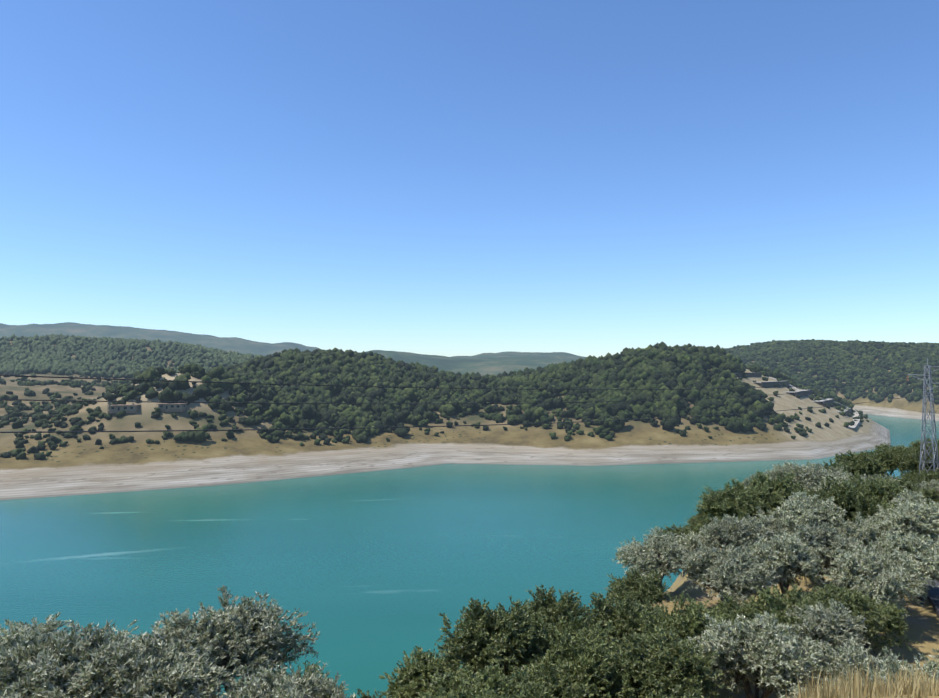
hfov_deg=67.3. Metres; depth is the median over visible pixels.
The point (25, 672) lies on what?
olive tree
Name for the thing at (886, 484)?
olive tree
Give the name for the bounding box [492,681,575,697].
bush
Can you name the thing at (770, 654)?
olive tree
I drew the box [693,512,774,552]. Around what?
olive tree
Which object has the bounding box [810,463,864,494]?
olive tree
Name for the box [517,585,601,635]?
tree
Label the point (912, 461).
olive tree
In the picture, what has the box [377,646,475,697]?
bush
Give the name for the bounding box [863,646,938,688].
olive tree
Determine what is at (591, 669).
bush
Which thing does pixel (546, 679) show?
tree
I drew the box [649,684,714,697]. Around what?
bush
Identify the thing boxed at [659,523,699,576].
olive tree
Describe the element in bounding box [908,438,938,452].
olive tree
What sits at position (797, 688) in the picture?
olive tree
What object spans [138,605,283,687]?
olive tree
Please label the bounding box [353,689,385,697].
bush
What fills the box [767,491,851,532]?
olive tree
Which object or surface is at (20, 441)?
shore scrub trees
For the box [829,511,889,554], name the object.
olive tree
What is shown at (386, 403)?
power line wires
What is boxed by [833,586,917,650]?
olive tree
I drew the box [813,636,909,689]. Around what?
olive tree
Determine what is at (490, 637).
bush
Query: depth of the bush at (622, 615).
46.09 m
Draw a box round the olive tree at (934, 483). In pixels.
[909,479,938,491]
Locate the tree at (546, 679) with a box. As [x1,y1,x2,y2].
[488,658,593,697]
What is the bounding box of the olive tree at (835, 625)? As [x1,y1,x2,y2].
[757,598,871,688]
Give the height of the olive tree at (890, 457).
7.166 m
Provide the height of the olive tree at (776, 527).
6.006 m
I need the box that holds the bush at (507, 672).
[460,653,517,680]
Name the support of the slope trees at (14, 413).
on the terrain ground
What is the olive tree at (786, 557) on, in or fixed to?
on the terrain ground
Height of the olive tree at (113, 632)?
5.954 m
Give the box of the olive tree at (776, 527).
[746,507,794,543]
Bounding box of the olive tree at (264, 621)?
[196,584,320,697]
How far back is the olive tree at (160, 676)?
25.77 m
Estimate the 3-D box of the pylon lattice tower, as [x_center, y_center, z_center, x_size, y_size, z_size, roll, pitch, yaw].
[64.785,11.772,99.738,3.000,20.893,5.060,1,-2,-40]
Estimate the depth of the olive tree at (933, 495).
89.73 m
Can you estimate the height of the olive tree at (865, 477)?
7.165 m
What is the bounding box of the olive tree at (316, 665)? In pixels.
[287,661,334,697]
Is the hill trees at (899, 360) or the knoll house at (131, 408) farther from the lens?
the hill trees at (899, 360)
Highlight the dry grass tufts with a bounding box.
[785,653,938,697]
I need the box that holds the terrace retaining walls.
[735,372,851,415]
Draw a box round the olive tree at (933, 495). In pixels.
[890,474,938,506]
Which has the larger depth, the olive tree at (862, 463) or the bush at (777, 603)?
the olive tree at (862, 463)
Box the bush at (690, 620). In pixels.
[635,592,728,678]
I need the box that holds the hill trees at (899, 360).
[724,339,938,403]
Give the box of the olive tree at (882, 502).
[862,483,922,513]
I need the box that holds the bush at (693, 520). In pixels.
[682,515,713,530]
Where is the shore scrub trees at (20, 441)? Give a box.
[0,368,867,459]
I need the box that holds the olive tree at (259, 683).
[221,661,356,697]
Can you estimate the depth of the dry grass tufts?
14.91 m
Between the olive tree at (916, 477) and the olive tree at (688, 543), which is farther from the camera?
the olive tree at (916, 477)
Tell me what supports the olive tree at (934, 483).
on the terrain ground
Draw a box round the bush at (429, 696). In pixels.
[418,690,443,697]
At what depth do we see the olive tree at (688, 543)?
68.50 m
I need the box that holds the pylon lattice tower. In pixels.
[907,358,938,473]
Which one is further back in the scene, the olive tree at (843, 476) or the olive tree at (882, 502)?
the olive tree at (843, 476)
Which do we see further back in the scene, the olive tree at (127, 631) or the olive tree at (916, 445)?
the olive tree at (916, 445)
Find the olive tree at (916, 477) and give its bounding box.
[898,467,938,483]
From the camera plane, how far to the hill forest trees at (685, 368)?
545.71 m
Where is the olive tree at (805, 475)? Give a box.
[763,461,832,492]
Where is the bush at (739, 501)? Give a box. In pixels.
[689,478,780,530]
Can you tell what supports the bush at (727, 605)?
on the terrain ground
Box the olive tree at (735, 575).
[672,540,780,606]
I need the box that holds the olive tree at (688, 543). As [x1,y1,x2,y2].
[671,531,701,579]
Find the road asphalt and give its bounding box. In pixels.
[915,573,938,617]
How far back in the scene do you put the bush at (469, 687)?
31.24 m
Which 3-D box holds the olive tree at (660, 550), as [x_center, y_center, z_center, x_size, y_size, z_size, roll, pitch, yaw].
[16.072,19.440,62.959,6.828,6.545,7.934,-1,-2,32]
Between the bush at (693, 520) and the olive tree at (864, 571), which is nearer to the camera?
the olive tree at (864, 571)
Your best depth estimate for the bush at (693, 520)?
98.95 m
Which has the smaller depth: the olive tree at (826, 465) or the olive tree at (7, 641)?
the olive tree at (7, 641)
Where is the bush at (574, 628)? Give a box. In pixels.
[508,611,618,681]
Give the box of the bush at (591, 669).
[513,629,644,697]
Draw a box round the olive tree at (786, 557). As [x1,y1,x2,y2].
[742,531,828,597]
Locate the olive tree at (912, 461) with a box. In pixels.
[898,443,938,478]
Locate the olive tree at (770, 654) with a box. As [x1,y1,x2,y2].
[684,611,828,697]
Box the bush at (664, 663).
[605,624,734,697]
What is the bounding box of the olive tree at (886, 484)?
[840,472,910,505]
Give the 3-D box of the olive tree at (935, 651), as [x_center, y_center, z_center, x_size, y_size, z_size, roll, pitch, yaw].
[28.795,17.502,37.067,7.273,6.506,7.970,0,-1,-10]
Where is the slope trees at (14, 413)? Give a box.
[0,370,133,428]
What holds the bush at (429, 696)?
on the terrain ground
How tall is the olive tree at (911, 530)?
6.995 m
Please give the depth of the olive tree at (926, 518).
66.55 m
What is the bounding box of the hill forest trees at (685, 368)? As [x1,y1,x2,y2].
[91,341,854,442]
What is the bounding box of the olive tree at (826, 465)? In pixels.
[808,459,853,474]
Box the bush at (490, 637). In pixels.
[434,594,550,680]
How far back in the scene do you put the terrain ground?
457.50 m
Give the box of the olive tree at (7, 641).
[0,611,76,670]
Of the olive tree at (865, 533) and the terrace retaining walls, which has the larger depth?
the terrace retaining walls
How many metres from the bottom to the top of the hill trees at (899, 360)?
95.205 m
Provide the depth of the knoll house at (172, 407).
443.89 m
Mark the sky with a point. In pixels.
(449, 178)
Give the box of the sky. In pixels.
[0,0,938,357]
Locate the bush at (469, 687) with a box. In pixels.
[406,664,525,697]
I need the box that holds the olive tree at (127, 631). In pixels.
[110,619,162,640]
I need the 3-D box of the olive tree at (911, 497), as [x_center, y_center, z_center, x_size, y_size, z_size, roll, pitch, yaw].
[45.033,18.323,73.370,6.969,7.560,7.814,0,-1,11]
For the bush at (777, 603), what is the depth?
45.84 m
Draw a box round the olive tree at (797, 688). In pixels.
[792,677,840,697]
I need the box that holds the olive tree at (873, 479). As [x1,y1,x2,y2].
[861,475,879,484]
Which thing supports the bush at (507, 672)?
on the terrain ground
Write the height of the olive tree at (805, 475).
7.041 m
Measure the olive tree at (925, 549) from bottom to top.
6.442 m
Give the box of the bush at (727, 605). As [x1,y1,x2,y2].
[698,593,763,625]
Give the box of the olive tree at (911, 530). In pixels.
[870,499,932,538]
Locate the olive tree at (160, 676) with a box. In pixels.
[74,620,242,697]
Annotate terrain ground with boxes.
[0,322,938,697]
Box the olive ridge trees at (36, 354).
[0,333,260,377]
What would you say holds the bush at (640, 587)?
on the terrain ground
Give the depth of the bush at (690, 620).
41.86 m
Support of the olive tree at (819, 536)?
on the terrain ground
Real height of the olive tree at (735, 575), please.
6.736 m
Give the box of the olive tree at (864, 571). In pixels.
[820,540,932,616]
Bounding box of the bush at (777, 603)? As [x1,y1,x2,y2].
[731,582,829,660]
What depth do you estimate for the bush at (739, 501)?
75.39 m
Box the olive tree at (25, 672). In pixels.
[0,618,132,697]
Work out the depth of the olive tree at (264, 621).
32.57 m
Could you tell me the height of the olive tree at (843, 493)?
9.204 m
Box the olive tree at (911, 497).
[875,488,926,515]
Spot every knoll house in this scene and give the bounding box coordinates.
[107,403,140,412]
[158,403,187,411]
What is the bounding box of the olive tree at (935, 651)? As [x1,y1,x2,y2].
[929,648,938,661]
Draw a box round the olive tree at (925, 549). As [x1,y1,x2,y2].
[871,530,938,603]
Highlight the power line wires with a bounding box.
[0,375,937,432]
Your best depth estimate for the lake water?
245.86 m
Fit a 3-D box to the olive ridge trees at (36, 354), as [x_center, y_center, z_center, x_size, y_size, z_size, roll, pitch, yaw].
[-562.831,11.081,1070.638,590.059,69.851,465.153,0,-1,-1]
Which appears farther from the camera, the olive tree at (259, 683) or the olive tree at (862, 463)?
the olive tree at (862, 463)
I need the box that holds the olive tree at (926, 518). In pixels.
[862,498,938,554]
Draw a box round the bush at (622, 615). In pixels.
[581,591,668,642]
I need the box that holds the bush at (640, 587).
[604,566,671,607]
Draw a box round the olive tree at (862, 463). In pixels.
[832,449,888,479]
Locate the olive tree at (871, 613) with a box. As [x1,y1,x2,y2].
[797,581,899,653]
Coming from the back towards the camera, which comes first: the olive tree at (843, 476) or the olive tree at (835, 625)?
the olive tree at (843, 476)
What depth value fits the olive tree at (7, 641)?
34.15 m
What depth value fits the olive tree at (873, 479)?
90.83 m
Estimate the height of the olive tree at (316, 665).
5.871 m
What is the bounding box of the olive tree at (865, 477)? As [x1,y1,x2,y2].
[856,473,914,494]
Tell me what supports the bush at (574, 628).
on the terrain ground
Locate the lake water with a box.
[0,414,938,697]
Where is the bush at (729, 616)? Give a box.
[710,610,746,694]
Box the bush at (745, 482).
[735,473,759,489]
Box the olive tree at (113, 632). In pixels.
[16,626,189,697]
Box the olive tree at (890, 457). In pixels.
[866,442,912,475]
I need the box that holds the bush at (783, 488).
[735,470,808,510]
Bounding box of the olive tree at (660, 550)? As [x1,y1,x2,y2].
[612,526,687,584]
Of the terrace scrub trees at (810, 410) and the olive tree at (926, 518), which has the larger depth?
the terrace scrub trees at (810, 410)
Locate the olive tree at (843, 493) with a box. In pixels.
[794,474,884,522]
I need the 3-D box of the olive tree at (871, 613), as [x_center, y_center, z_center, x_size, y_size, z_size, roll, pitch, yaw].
[26.145,19.610,49.356,6.111,5.871,6.447,1,-2,-32]
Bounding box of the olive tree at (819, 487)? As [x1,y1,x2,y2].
[806,476,856,491]
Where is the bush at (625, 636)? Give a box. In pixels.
[603,628,648,653]
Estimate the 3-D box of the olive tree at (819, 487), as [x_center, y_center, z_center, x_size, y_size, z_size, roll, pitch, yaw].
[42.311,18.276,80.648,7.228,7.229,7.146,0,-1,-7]
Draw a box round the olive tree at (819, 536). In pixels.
[782,522,863,588]
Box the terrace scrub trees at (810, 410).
[738,364,868,438]

